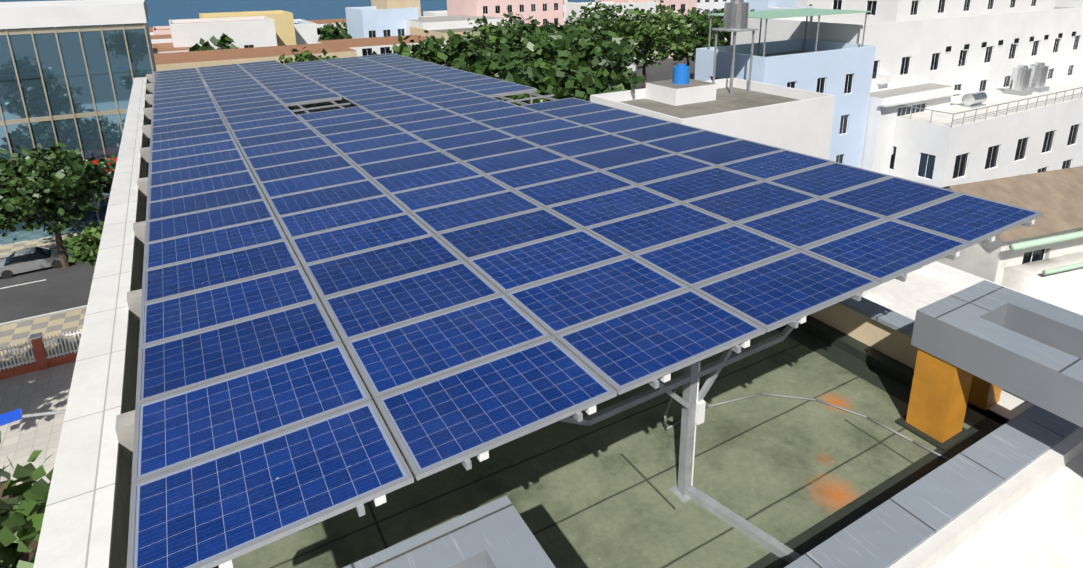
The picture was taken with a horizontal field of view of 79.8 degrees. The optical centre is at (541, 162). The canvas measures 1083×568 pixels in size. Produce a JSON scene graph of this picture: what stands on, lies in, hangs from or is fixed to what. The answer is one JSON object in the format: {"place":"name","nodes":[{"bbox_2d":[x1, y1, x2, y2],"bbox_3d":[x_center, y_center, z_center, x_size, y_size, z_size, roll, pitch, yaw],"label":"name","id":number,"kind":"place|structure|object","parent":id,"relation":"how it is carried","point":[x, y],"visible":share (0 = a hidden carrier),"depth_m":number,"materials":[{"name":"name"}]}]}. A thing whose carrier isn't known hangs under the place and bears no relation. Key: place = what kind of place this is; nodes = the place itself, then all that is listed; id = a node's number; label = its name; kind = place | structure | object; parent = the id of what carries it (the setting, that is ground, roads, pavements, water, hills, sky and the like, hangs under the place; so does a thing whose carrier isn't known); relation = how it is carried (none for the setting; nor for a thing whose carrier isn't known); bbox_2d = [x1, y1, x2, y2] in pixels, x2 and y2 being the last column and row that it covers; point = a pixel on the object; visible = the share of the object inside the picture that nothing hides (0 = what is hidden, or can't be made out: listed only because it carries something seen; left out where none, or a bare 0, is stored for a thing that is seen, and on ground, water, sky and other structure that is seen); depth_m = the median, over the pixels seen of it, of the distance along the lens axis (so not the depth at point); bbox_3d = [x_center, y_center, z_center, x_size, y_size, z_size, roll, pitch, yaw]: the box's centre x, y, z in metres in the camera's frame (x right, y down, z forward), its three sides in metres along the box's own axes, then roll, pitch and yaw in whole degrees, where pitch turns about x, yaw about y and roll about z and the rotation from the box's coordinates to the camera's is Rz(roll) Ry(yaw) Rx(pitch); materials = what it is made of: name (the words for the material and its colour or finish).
{"place":"outdoors","nodes":[
{"label":"outdoors","id":0,"kind":"place"},
{"bbox_2d":[0,231,86,485],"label":"street pavement","id":1,"kind":"structure","parent":0,"point":[38,391],"depth_m":32.96,"materials":[{"name":"tile"}]},
{"bbox_2d":[0,431,53,567],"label":"court tree","id":2,"kind":"object","parent":1,"relation":"on","point":[22,507],"visible":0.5,"depth_m":10.31,"materials":[{"name":"green plant"}]},
{"bbox_2d":[0,408,65,425],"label":"street sign","id":3,"kind":"object","parent":1,"relation":"on","point":[10,417],"visible":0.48,"depth_m":17.63,"materials":[{"name":"metal"}]},
{"bbox_2d":[0,329,81,379],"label":"fence","id":4,"kind":"object","parent":1,"relation":"on","point":[43,360],"visible":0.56,"depth_m":34.20,"materials":[{"name":"metal"}]},
{"bbox_2d":[62,220,103,266],"bbox_3d":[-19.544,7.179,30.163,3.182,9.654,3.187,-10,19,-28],"label":"bush","id":5,"kind":"object","parent":1,"relation":"on","point":[86,251],"visible":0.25,"depth_m":28.80,"materials":[{"name":"green plant"}]},
{"bbox_2d":[415,56,529,101],"bbox_3d":[-7.974,0.750,41.429,12.632,15.337,11.818,-10,19,-28],"label":"street tree","id":6,"kind":"object","parent":1,"relation":"on","point":[460,65],"depth_m":36.87,"materials":[{"name":"green plant"}]},
{"bbox_2d":[504,61,634,102],"bbox_3d":[2.374,0.524,42.985,10.740,14.600,10.025,-10,19,-28],"label":"street tree","id":7,"kind":"object","parent":1,"relation":"on","point":[587,86],"visible":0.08,"depth_m":40.59,"materials":[{"name":"green plant"}]},
{"bbox_2d":[0,0,156,244],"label":"glass building","id":8,"kind":"structure","parent":0,"point":[70,70],"depth_m":50.28,"materials":[{"name":"blue"}]},
{"bbox_2d":[0,0,594,26],"bbox_3d":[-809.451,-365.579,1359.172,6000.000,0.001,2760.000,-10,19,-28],"label":"sea","id":9,"kind":"structure","parent":0,"point":[162,12],"depth_m":435.85,"materials":[{"name":"liquid"}]},
{"bbox_2d":[0,55,695,322],"bbox_3d":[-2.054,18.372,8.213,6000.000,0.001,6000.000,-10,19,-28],"label":"road","id":10,"kind":"structure","parent":0,"point":[59,288],"depth_m":43.79,"materials":[{"name":"grey asphalt"}]},
{"bbox_2d":[0,247,70,278],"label":"silver car","id":11,"kind":"object","parent":10,"relation":"on","point":[25,260],"visible":0.83,"depth_m":45.72,"materials":[{"name":"grey paint"}]},
{"bbox_2d":[0,135,116,267],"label":"tree","id":12,"kind":"object","parent":10,"relation":"on","point":[51,183],"visible":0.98,"depth_m":43.76,"materials":[{"name":"green plant"}]},
{"bbox_2d":[92,157,117,225],"bbox_3d":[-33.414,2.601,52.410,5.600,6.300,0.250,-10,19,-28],"label":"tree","id":13,"kind":"object","parent":10,"relation":"on","point":[95,203],"depth_m":51.35,"materials":[{"name":"plant"}]},
{"bbox_2d":[189,33,238,50],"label":"tree","id":14,"kind":"object","parent":10,"relation":"on","point":[224,41],"visible":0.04,"depth_m":96.70,"materials":[{"name":"green plant"}]},
{"bbox_2d":[278,47,337,63],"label":"street tree","id":15,"kind":"object","parent":10,"relation":"on","point":[303,57],"depth_m":73.70,"materials":[{"name":"green plant"}]},
{"bbox_2d":[317,20,351,40],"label":"tree","id":16,"kind":"object","parent":10,"relation":"on","point":[329,31],"visible":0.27,"depth_m":138.65,"materials":[{"name":"green plant"}]},
{"bbox_2d":[392,34,448,66],"bbox_3d":[-11.521,-1.736,49.348,11.661,15.760,14.699,14,22,41],"label":"street tree","id":17,"kind":"object","parent":10,"relation":"on","point":[404,51],"visible":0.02,"depth_m":49.06,"materials":[{"name":"green plant"}]},
{"bbox_2d":[371,29,503,73],"bbox_3d":[-7.907,-3.926,56.950,12.935,15.612,12.338,-10,19,-28],"label":"street tree","id":18,"kind":"object","parent":10,"relation":"on","point":[468,47],"visible":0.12,"depth_m":54.19,"materials":[{"name":"green plant"}]},
{"bbox_2d":[149,0,729,75],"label":"buildings","id":19,"kind":"structure","parent":10,"relation":"on","point":[460,13],"depth_m":111.89,"materials":[{"name":"pink concrete"}]},
{"bbox_2d":[445,27,504,74],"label":"street tree","id":20,"kind":"object","parent":10,"relation":"on","point":[484,31],"depth_m":71.61,"materials":[{"name":"green plant"}]},
{"bbox_2d":[150,0,814,70],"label":"town","id":21,"kind":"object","parent":10,"relation":"on","point":[376,18],"visible":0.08,"depth_m":129.39,"materials":[{"name":"white concrete"}]},
{"bbox_2d":[468,7,532,44],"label":"street tree","id":22,"kind":"object","parent":10,"relation":"on","point":[494,28],"visible":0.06,"depth_m":97.24,"materials":[{"name":"green plant"}]},
{"bbox_2d":[468,45,584,105],"bbox_3d":[-2.650,-0.576,45.947,11.870,15.234,12.950,-10,19,-28],"label":"street tree","id":23,"kind":"object","parent":10,"relation":"on","point":[497,67],"visible":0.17,"depth_m":42.85,"materials":[{"name":"green plant"}]},
{"bbox_2d":[493,16,587,47],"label":"street tree","id":24,"kind":"object","parent":10,"relation":"on","point":[542,27],"visible":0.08,"depth_m":77.95,"materials":[{"name":"green plant"}]},
{"bbox_2d":[483,18,615,85],"bbox_3d":[-0.343,-6.378,64.689,12.931,15.751,13.711,-10,19,-28],"label":"street tree","id":25,"kind":"object","parent":10,"relation":"on","point":[514,43],"visible":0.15,"depth_m":64.00,"materials":[{"name":"green plant"}]},
{"bbox_2d":[33,74,1082,567],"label":"building walls","id":26,"kind":"structure","parent":10,"relation":"on","point":[1001,486],"depth_m":6.63,"materials":[{"name":"grey concrete"}]},
{"bbox_2d":[213,98,985,567],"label":"roof slab","id":27,"kind":"structure","parent":26,"relation":"on","point":[781,470],"depth_m":7.22,"materials":[{"name":"concrete"}]},
{"bbox_2d":[289,104,800,563],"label":"array posts","id":28,"kind":"object","parent":27,"relation":"on","point":[684,490],"visible":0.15,"depth_m":6.66,"materials":[{"name":"silver metal"}]},
{"bbox_2d":[201,77,1031,516],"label":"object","id":29,"kind":"object","parent":28,"relation":"on","point":[713,369],"visible":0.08,"depth_m":6.68,"materials":[{"name":"grey metal"}]},
{"bbox_2d":[127,53,1043,567],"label":"solar panels","id":30,"kind":"object","parent":29,"relation":"on","point":[485,271],"visible":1,"depth_m":7.42,"materials":[{"name":"blue"}]},
{"bbox_2d":[219,219,1034,567],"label":"rail ends","id":31,"kind":"object","parent":30,"relation":"attached to","point":[485,455],"visible":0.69,"depth_m":5.02,"materials":[{"name":"white metal"}]},
{"bbox_2d":[281,234,999,538],"bbox_3d":[1.827,1.710,6.370,9.820,0.492,0.585,-11,18,-28],"label":"array wiring","id":32,"kind":"object","parent":29,"relation":"attached to","point":[539,429],"visible":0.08,"depth_m":5.00,"materials":[{"name":"black plastic"}]},
{"bbox_2d":[691,362,705,484],"bbox_3d":[1.619,2.741,6.781,0.090,1.662,0.140,-10,19,-28],"label":"electrical conduit","id":33,"kind":"object","parent":28,"relation":"attached to","point":[700,413],"visible":0.3,"depth_m":6.68,"materials":[{"name":"white plastic"}]},
{"bbox_2d":[344,280,1082,567],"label":"pergolas","id":34,"kind":"object","parent":27,"relation":"on","point":[982,344],"visible":1,"depth_m":7.11,"materials":[{"name":"grey concrete"}]},
{"bbox_2d":[664,371,949,460],"bbox_3d":[3.019,2.619,7.729,3.254,1.348,1.402,-2,16,-2],"label":"roof cable","id":35,"kind":"object","parent":27,"relation":"on","point":[813,399],"visible":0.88,"depth_m":8.10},
{"bbox_2d":[503,29,643,90],"bbox_3d":[2.200,-3.304,54.015,12.055,15.745,12.319,0,16,3],"label":"street tree","id":36,"kind":"object","parent":10,"relation":"on","point":[580,53],"visible":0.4,"depth_m":50.71,"materials":[{"name":"green plant"}]},
{"bbox_2d":[564,1,635,39],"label":"street tree","id":37,"kind":"object","parent":10,"relation":"on","point":[607,11],"visible":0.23,"depth_m":112.91,"materials":[{"name":"green plant"}]},
{"bbox_2d":[568,9,645,72],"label":"street tree","id":38,"kind":"object","parent":10,"relation":"on","point":[592,29],"visible":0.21,"depth_m":86.05,"materials":[{"name":"green plant"}]},
{"bbox_2d":[614,0,706,88],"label":"street tree","id":39,"kind":"object","parent":10,"relation":"on","point":[653,35],"visible":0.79,"depth_m":92.54,"materials":[{"name":"green plant"}]},
{"bbox_2d":[655,7,728,65],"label":"street tree","id":40,"kind":"object","parent":10,"relation":"on","point":[701,37],"visible":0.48,"depth_m":101.43,"materials":[{"name":"green plant"}]},
{"bbox_2d":[697,7,753,45],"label":"street tree","id":41,"kind":"object","parent":10,"relation":"on","point":[727,42],"visible":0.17,"depth_m":111.27,"materials":[{"name":"green plant"}]},
{"bbox_2d":[694,0,1082,187],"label":"buildings","id":42,"kind":"structure","parent":10,"relation":"on","point":[899,79],"depth_m":51.77,"materials":[{"name":"white concrete"}]},
{"bbox_2d":[960,62,1049,107],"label":"water tanks","id":43,"kind":"object","parent":42,"relation":"on","point":[1025,80],"visible":1,"depth_m":57.21,"materials":[{"name":"silver metal"}]},
{"bbox_2d":[864,166,1082,319],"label":"neighbouring building","id":44,"kind":"structure","parent":10,"relation":"on","point":[1055,197],"depth_m":19.42,"materials":[{"name":"white concrete"}]},
{"bbox_2d":[1001,231,1082,313],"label":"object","id":45,"kind":"object","parent":44,"relation":"attached to","point":[1058,280],"visible":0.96,"depth_m":18.47,"materials":[{"name":"green"}]},
{"bbox_2d":[590,78,835,159],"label":"building","id":46,"kind":"structure","parent":0,"point":[792,119],"depth_m":37.12,"materials":[{"name":"concrete"}]},
{"bbox_2d":[673,0,757,93],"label":"water tanks","id":47,"kind":"object","parent":46,"relation":"on","point":[736,14],"visible":0.96,"depth_m":40.56,"materials":[{"name":"blue"}]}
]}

